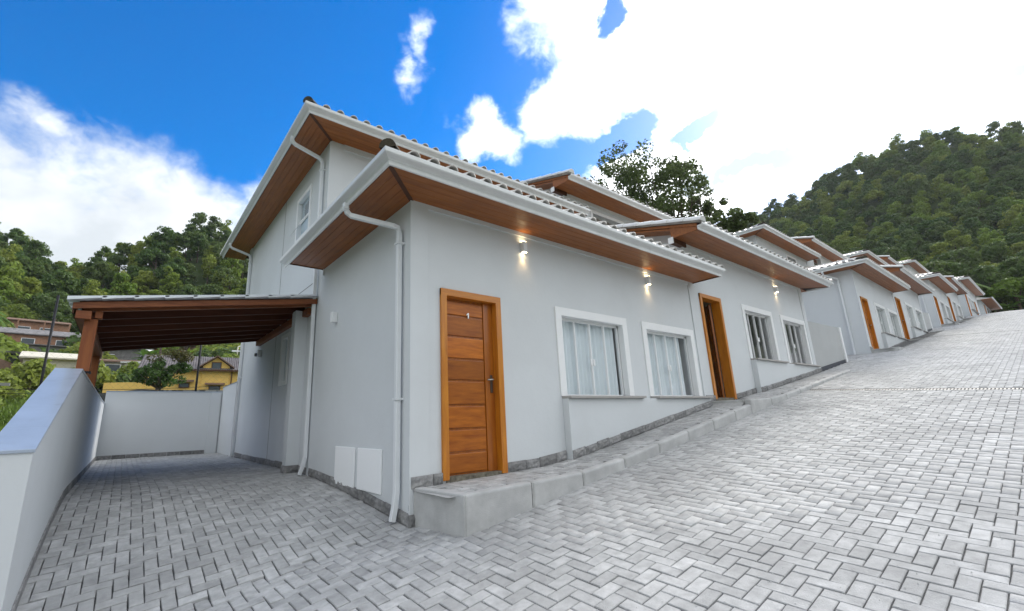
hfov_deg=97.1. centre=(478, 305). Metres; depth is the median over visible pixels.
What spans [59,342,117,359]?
bush
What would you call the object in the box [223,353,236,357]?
garden tree
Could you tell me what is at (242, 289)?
forest tree
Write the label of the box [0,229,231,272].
distant forest
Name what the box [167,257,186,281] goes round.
forest tree
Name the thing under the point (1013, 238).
hillside tree
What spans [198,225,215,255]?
forest tree
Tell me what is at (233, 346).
bush
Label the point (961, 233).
hillside tree
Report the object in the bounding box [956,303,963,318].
window
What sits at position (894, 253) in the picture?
hillside tree
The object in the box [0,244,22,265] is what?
forest tree
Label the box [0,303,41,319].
forest tree
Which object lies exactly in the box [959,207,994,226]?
hillside tree
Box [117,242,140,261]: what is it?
forest tree
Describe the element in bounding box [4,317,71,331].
village house
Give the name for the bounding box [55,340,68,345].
window
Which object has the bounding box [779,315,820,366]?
window
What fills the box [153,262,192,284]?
forest tree
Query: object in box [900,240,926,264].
hillside tree
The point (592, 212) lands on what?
window
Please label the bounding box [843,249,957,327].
row house
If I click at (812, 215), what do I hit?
hill forest
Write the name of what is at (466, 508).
sidewalk
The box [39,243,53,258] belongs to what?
forest tree
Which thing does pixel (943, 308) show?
window
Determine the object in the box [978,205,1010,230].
hillside tree
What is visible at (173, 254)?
forest tree
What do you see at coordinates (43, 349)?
bush
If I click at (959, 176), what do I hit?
hillside tree
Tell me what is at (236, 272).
forest tree
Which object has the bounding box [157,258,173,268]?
forest tree
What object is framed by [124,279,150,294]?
forest tree
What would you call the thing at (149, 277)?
forest tree
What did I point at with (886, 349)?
sidewalk
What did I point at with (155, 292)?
forest tree
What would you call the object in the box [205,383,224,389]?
window
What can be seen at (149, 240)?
forest tree
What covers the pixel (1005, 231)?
hillside tree
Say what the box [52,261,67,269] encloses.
forest tree
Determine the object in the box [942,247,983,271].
hillside tree
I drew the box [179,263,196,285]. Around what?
forest tree
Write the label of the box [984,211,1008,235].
hillside tree
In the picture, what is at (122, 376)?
bush
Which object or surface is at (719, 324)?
door
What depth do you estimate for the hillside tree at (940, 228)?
128.00 m
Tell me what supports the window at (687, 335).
in the row house at (422, 345)
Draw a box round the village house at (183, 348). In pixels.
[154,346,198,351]
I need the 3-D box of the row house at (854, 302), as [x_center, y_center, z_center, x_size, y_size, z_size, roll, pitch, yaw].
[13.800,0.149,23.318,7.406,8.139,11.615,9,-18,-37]
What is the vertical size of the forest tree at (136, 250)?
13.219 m
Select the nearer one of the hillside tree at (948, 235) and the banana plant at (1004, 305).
the banana plant at (1004, 305)
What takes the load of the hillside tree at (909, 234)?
on the ground at (200, 278)
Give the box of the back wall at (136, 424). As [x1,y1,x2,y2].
[96,391,222,459]
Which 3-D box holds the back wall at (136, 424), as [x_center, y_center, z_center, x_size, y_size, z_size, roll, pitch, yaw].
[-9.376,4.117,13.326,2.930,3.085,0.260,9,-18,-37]
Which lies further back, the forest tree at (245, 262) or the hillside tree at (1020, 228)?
the forest tree at (245, 262)
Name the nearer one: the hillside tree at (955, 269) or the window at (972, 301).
the window at (972, 301)
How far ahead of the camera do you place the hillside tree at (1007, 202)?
134.23 m
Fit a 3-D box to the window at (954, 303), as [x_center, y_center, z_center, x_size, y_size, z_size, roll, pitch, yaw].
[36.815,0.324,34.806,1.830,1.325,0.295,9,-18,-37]
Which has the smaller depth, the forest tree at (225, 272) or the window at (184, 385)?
the window at (184, 385)
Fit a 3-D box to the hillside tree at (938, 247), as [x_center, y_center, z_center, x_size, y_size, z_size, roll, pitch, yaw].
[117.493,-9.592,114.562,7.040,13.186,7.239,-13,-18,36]
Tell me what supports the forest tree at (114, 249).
on the ground at (200, 278)
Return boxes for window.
[21,338,34,343]
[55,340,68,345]
[105,364,120,371]
[178,380,193,387]
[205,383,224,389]
[211,362,221,369]
[278,332,289,385]
[289,183,312,241]
[554,306,646,398]
[590,209,623,224]
[640,321,713,397]
[740,304,788,362]
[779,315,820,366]
[873,302,896,336]
[887,308,907,339]
[904,302,922,329]
[914,307,929,332]
[939,300,951,320]
[945,304,955,322]
[951,299,962,318]
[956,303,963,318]
[967,296,975,311]
[971,299,979,313]
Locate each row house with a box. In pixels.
[220,96,725,527]
[520,169,833,400]
[733,222,910,354]
[791,236,934,338]
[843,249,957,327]
[876,255,968,320]
[898,259,984,316]
[976,297,1001,314]
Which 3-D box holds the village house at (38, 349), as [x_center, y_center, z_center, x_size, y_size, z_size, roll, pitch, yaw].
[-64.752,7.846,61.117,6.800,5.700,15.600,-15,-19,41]
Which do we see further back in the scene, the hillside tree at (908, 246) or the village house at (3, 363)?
the hillside tree at (908, 246)
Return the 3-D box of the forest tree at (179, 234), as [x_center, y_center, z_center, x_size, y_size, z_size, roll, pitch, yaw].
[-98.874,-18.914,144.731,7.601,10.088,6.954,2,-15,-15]
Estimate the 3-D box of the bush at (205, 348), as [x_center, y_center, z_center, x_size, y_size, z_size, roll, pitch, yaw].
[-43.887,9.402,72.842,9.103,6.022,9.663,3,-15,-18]
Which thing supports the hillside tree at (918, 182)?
on the ground at (200, 278)
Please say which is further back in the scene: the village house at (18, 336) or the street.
the village house at (18, 336)
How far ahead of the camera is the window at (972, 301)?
44.06 m
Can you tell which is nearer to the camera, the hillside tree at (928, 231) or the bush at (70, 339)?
the bush at (70, 339)
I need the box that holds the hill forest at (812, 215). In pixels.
[722,119,1023,283]
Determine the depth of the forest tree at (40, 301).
90.76 m
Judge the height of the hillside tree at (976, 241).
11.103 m
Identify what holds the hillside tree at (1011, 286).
on the ground at (200, 278)
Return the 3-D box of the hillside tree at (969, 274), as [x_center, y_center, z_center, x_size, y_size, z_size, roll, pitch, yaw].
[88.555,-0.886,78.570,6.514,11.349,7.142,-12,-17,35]
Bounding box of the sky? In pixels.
[0,0,1023,270]
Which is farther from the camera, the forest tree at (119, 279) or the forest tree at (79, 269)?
the forest tree at (79, 269)
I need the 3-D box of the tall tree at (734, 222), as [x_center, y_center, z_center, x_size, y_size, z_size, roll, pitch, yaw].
[18.827,-5.923,44.430,14.645,24.203,10.792,-5,-14,14]
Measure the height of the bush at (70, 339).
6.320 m
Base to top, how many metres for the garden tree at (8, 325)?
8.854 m
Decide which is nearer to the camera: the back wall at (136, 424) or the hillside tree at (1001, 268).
the back wall at (136, 424)
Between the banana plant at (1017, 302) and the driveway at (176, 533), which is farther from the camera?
the banana plant at (1017, 302)
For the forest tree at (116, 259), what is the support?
on the ground at (200, 278)
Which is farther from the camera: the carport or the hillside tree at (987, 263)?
the hillside tree at (987, 263)
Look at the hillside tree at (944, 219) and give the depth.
138.43 m
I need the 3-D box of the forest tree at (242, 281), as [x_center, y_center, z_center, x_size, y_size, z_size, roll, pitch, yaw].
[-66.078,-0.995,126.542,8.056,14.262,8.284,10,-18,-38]
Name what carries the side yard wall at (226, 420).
on the ground at (200, 278)
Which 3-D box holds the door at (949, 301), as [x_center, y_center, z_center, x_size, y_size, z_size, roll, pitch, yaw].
[34.845,0.508,33.314,0.930,2.240,0.200,9,-18,-37]
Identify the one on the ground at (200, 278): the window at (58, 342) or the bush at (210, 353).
the bush at (210, 353)
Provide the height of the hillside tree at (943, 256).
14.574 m
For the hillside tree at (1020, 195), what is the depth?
139.84 m
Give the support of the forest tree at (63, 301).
on the ground at (200, 278)
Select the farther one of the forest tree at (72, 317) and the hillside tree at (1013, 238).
the hillside tree at (1013, 238)
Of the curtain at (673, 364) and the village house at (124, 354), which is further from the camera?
the village house at (124, 354)
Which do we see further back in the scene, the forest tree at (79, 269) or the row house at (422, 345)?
the forest tree at (79, 269)
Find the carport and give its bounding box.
[67,294,317,386]
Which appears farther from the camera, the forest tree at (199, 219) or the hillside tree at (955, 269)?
the forest tree at (199, 219)
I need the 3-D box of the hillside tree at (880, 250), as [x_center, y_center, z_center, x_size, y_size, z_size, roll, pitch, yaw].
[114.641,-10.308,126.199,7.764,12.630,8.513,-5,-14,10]
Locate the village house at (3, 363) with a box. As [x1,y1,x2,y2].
[0,359,13,369]
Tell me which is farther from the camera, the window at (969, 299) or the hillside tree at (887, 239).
the hillside tree at (887, 239)
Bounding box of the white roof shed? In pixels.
[120,361,140,365]
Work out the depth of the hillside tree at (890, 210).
157.49 m
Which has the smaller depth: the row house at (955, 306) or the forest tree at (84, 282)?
the row house at (955, 306)
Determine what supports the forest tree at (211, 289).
on the ground at (200, 278)
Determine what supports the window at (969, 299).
in the row house at (969, 304)
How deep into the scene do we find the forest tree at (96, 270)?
120.64 m
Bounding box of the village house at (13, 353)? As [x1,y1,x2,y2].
[5,351,20,363]
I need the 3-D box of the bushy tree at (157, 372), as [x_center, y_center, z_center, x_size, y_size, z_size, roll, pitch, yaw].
[-22.833,5.684,32.507,3.757,5.092,3.915,9,-18,-37]
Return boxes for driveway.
[16,453,406,610]
[846,354,867,362]
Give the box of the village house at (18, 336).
[0,327,80,345]
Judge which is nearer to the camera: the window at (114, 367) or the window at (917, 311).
the window at (917, 311)
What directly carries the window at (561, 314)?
in the row house at (422, 345)
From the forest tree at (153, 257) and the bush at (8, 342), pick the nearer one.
the bush at (8, 342)
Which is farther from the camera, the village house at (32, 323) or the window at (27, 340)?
the village house at (32, 323)
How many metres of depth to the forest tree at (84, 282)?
109.86 m
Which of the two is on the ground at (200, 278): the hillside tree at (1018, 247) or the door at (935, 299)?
the hillside tree at (1018, 247)
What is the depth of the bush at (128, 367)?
50.18 m
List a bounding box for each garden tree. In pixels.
[0,311,13,327]
[157,347,180,354]
[190,345,209,352]
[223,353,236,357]
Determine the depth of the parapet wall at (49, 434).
3.79 m
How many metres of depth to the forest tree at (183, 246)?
139.46 m
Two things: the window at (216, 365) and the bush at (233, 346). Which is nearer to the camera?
the window at (216, 365)
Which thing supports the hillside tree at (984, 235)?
on the ground at (200, 278)
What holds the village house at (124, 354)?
on the ground at (200, 278)
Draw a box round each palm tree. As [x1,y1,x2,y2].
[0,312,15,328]
[976,283,991,288]
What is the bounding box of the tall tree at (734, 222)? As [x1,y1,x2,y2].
[587,139,768,232]
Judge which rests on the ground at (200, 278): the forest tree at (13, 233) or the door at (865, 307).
the forest tree at (13, 233)
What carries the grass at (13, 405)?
on the ground at (200, 278)
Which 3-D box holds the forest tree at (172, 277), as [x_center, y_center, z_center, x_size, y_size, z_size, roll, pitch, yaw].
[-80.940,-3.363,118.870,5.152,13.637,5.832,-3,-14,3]
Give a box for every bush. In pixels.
[0,333,37,363]
[0,368,30,401]
[0,396,5,408]
[5,357,55,390]
[39,347,76,353]
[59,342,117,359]
[62,332,80,345]
[71,360,117,387]
[95,371,133,391]
[116,361,139,376]
[187,345,224,355]
[192,346,234,356]
[209,343,240,351]
[226,347,239,355]
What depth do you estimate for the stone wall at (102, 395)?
37.79 m
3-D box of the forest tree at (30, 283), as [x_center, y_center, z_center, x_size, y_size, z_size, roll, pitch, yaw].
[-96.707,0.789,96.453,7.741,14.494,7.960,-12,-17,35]
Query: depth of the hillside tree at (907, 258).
110.30 m
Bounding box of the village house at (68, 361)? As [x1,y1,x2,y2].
[17,351,77,391]
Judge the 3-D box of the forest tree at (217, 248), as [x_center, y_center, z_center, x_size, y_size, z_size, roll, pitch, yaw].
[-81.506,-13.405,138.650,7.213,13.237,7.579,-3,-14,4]
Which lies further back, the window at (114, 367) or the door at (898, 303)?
the window at (114, 367)
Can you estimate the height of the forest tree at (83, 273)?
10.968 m
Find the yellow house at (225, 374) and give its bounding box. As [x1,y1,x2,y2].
[102,354,238,392]
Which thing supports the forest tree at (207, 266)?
on the ground at (200, 278)
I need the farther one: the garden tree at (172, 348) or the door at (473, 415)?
the garden tree at (172, 348)
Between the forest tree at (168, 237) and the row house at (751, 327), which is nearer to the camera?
the row house at (751, 327)
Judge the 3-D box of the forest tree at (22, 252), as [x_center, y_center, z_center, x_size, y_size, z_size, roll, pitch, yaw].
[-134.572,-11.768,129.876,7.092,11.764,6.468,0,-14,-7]
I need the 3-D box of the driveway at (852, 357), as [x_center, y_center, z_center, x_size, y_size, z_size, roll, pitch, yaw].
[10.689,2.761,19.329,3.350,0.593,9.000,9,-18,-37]
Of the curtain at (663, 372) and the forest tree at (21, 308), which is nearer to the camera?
the curtain at (663, 372)
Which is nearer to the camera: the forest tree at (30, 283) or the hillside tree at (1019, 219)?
the forest tree at (30, 283)
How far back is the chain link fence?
13.11 m
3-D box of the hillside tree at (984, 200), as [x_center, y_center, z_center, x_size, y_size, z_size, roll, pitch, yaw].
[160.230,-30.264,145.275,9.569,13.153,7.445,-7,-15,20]
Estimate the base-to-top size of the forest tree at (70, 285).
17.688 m
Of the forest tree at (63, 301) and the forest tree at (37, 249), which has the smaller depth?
the forest tree at (63, 301)
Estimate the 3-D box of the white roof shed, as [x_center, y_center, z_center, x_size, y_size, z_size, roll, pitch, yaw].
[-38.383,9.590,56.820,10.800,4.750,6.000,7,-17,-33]
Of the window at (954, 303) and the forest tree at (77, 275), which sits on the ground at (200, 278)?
the forest tree at (77, 275)
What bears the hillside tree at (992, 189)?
on the ground at (200, 278)
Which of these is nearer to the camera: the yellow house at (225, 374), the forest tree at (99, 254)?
the yellow house at (225, 374)
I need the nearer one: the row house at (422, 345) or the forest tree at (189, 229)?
the row house at (422, 345)
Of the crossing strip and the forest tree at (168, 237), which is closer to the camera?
the crossing strip
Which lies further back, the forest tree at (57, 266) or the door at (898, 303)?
the forest tree at (57, 266)
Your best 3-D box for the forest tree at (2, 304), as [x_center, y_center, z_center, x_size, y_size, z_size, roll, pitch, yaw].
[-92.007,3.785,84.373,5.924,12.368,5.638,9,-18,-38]
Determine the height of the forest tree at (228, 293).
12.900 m
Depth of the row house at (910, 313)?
23.86 m
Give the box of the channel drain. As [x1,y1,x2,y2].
[807,387,1023,390]
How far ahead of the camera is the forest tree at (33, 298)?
94.91 m
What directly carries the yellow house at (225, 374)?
on the ground at (200, 278)
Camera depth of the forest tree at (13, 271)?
96.46 m
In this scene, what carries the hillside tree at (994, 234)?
on the ground at (200, 278)
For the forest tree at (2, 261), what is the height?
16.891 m
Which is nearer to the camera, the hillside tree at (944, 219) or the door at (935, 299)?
the door at (935, 299)
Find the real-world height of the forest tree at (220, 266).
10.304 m
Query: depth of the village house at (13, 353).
51.72 m
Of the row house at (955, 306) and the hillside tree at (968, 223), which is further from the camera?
the hillside tree at (968, 223)
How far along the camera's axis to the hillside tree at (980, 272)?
76.46 m
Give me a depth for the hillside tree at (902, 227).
137.76 m
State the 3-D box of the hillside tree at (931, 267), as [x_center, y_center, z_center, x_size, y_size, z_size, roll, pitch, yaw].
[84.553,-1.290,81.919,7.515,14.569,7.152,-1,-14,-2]
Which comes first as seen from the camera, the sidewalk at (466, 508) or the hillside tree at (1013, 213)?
the sidewalk at (466, 508)
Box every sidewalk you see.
[414,370,850,536]
[871,338,924,352]
[941,320,967,326]
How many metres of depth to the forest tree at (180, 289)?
114.82 m
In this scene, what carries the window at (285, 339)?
in the row house at (422, 345)
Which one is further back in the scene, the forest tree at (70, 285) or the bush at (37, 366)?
the forest tree at (70, 285)
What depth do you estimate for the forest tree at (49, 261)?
153.10 m
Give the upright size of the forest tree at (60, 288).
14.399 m
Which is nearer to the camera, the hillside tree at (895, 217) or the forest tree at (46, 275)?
the forest tree at (46, 275)
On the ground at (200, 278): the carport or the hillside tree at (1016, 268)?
the hillside tree at (1016, 268)
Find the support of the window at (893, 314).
in the row house at (854, 302)
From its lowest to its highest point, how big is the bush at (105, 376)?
4.610 m
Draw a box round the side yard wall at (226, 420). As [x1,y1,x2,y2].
[216,382,236,455]
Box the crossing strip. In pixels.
[936,329,1023,335]
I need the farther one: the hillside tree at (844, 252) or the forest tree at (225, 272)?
the hillside tree at (844, 252)
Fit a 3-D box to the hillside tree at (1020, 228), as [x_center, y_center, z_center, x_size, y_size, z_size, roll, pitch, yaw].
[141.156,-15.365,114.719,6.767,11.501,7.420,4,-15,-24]
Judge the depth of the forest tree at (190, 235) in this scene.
142.45 m
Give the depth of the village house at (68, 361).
42.59 m
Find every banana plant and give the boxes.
[131,349,158,358]
[992,303,1018,311]
[1008,295,1023,305]
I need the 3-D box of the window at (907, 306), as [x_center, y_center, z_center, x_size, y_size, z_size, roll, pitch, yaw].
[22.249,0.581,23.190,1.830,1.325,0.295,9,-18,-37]
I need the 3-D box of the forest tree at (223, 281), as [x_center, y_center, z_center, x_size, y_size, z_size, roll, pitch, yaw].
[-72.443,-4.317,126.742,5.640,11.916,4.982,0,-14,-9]
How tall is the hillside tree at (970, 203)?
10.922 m
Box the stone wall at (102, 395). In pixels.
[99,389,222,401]
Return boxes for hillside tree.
[834,231,850,249]
[839,249,858,253]
[860,233,887,253]
[872,222,898,241]
[874,246,890,255]
[879,236,900,249]
[884,246,909,260]
[885,201,906,218]
[886,213,912,229]
[893,223,923,249]
[895,228,924,251]
[897,257,927,265]
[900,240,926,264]
[910,178,936,207]
[920,241,950,256]
[922,222,951,243]
[923,242,948,261]
[923,260,952,275]
[924,216,953,229]
[928,221,951,242]
[936,251,977,271]
[938,262,970,276]
[941,227,972,246]
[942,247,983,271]
[943,229,978,251]
[949,169,978,187]
[951,200,979,209]
[957,190,995,209]
[958,217,993,238]
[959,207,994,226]
[963,238,986,250]
[966,270,1000,312]
[970,264,1007,311]
[976,228,1011,254]
[977,233,1013,256]
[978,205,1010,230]
[980,261,1001,303]
[981,240,1016,265]
[981,251,998,263]
[983,178,1013,204]
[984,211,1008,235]
[985,276,1023,309]
[988,197,1023,225]
[991,256,1009,265]
[993,264,1022,308]
[997,204,1023,234]
[999,225,1015,238]
[1000,255,1023,307]
[1003,233,1023,249]
[1007,212,1023,233]
[1009,191,1023,211]
[1010,241,1023,258]
[1016,224,1023,233]
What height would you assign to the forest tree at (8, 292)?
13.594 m
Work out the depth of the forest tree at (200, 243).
141.51 m
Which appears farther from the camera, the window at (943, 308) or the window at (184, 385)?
the window at (184, 385)
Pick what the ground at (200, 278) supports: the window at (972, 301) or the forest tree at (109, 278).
the forest tree at (109, 278)
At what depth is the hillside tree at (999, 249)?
99.23 m
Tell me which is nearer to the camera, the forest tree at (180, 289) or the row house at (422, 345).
the row house at (422, 345)
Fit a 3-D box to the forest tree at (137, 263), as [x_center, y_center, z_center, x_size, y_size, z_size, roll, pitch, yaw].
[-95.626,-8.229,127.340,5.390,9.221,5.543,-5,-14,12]
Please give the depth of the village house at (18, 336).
66.51 m
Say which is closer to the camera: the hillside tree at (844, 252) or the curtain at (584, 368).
the curtain at (584, 368)
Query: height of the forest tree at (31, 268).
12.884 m
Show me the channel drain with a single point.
(920, 389)
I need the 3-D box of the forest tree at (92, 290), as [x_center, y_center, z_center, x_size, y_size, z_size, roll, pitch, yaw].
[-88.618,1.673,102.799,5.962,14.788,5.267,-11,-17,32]
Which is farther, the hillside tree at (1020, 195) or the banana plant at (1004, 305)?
the hillside tree at (1020, 195)
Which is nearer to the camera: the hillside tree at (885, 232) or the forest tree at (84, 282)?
the forest tree at (84, 282)
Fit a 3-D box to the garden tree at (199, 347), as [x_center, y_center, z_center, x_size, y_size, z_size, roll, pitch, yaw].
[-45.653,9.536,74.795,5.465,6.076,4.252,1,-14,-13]
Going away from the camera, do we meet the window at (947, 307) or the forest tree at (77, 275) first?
the window at (947, 307)
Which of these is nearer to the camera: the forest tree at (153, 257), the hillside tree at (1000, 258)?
the hillside tree at (1000, 258)
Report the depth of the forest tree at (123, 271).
116.22 m
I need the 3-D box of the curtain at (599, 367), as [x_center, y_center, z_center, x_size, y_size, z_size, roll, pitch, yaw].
[2.023,0.879,7.328,0.594,1.160,0.074,9,-18,-37]
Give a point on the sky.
(122, 121)
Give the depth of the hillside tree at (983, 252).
101.87 m
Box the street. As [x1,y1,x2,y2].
[190,310,1023,610]
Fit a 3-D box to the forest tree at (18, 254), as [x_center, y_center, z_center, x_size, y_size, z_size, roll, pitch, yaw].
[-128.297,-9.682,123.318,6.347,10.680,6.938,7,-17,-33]
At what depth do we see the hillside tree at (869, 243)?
133.95 m
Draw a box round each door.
[440,288,507,482]
[698,293,736,400]
[860,296,878,348]
[894,297,909,338]
[933,296,943,323]
[947,296,955,320]
[965,294,971,315]
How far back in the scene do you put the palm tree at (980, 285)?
73.60 m
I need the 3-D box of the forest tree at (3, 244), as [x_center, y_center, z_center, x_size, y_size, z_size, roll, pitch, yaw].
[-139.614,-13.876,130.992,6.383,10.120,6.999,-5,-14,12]
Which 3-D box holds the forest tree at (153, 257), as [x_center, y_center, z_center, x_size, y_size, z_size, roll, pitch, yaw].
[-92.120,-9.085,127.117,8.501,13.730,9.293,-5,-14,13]
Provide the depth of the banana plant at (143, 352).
59.27 m
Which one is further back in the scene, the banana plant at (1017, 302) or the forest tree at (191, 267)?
the forest tree at (191, 267)
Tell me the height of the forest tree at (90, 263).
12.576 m
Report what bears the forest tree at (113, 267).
on the ground at (200, 278)
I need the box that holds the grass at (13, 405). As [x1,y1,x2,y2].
[0,390,100,431]
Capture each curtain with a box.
[562,321,596,394]
[590,325,618,394]
[647,334,670,394]
[665,336,685,394]
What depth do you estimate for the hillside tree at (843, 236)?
155.24 m
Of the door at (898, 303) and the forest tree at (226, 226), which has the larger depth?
the forest tree at (226, 226)
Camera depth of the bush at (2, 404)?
27.06 m
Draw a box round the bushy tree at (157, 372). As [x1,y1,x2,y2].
[131,348,194,390]
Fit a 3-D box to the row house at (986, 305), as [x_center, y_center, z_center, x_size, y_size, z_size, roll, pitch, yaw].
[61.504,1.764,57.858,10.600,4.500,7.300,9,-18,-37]
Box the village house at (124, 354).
[103,349,140,359]
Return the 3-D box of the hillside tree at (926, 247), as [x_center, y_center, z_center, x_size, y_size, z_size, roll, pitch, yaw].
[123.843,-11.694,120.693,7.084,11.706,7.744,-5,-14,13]
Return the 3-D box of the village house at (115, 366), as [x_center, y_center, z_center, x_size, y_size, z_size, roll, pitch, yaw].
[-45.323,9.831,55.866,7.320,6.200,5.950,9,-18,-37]
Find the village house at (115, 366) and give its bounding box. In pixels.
[99,359,138,371]
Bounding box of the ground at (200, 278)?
[98,144,1023,402]
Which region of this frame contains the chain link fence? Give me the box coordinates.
[0,295,238,416]
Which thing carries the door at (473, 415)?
in the row house at (422, 345)
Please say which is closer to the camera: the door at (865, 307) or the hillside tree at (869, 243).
the door at (865, 307)
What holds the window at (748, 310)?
in the row house at (751, 327)
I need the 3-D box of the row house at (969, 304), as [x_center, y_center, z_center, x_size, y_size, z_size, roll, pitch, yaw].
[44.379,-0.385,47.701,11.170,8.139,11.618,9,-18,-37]
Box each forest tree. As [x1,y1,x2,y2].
[0,227,28,252]
[0,241,8,248]
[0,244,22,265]
[0,257,17,279]
[0,261,24,301]
[0,279,31,306]
[0,296,9,312]
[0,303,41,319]
[5,252,24,258]
[6,244,28,257]
[6,256,46,279]
[9,276,42,304]
[24,292,57,312]
[25,240,50,268]
[28,294,63,321]
[36,290,77,329]
[38,256,53,267]
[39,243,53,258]
[39,273,58,292]
[42,269,81,295]
[49,264,65,274]
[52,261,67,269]
[58,281,74,295]
[60,307,79,331]
[64,278,101,295]
[65,265,86,271]
[68,258,83,267]
[68,271,83,280]
[79,271,90,277]
[81,279,107,295]
[82,257,104,284]
[84,261,111,287]
[94,245,116,258]
[99,273,137,294]
[102,263,120,288]
[103,271,130,283]
[104,242,132,271]
[105,254,128,270]
[113,270,128,289]
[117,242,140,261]
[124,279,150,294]
[125,265,152,279]
[126,241,144,266]
[131,262,145,266]
[133,247,171,275]
[134,270,159,291]
[138,289,162,294]
[139,234,156,248]
[150,226,175,260]
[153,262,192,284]
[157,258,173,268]
[159,266,183,294]
[162,232,183,244]
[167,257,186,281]
[169,247,186,264]
[175,284,204,294]
[176,237,195,262]
[178,286,201,294]
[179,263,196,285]
[180,231,209,260]
[181,223,197,249]
[186,212,207,231]
[187,235,207,262]
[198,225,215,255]
[201,245,216,269]
[201,254,216,283]
[201,284,224,294]
[202,241,226,267]
[206,216,224,241]
[208,267,239,290]
[209,265,227,279]
[210,270,231,294]
[214,219,232,240]
[220,258,243,288]
[223,291,237,294]
[229,259,248,278]
[231,277,246,294]
[236,282,246,294]
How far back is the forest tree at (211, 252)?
136.65 m
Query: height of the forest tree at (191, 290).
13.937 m
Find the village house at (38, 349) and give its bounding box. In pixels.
[25,343,71,351]
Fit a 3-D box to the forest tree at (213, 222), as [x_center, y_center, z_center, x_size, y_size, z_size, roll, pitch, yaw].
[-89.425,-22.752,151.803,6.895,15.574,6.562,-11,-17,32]
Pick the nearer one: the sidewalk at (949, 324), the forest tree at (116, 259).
the sidewalk at (949, 324)
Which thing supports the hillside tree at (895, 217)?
on the ground at (200, 278)
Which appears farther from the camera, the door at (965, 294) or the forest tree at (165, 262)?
the forest tree at (165, 262)
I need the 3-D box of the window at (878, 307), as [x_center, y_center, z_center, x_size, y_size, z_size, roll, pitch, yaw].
[17.187,0.629,19.165,1.830,1.325,0.295,9,-18,-37]
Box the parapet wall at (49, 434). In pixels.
[0,368,104,610]
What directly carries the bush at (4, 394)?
on the ground at (200, 278)
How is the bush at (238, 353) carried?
on the ground at (200, 278)
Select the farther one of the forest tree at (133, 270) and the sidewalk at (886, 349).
the forest tree at (133, 270)
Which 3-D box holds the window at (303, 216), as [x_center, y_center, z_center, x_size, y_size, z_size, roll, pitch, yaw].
[-3.635,-1.842,9.262,0.255,1.030,0.950,9,-18,-37]
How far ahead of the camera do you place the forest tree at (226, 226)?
160.65 m
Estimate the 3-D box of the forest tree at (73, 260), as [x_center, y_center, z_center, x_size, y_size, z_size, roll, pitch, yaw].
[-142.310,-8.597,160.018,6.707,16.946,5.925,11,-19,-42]

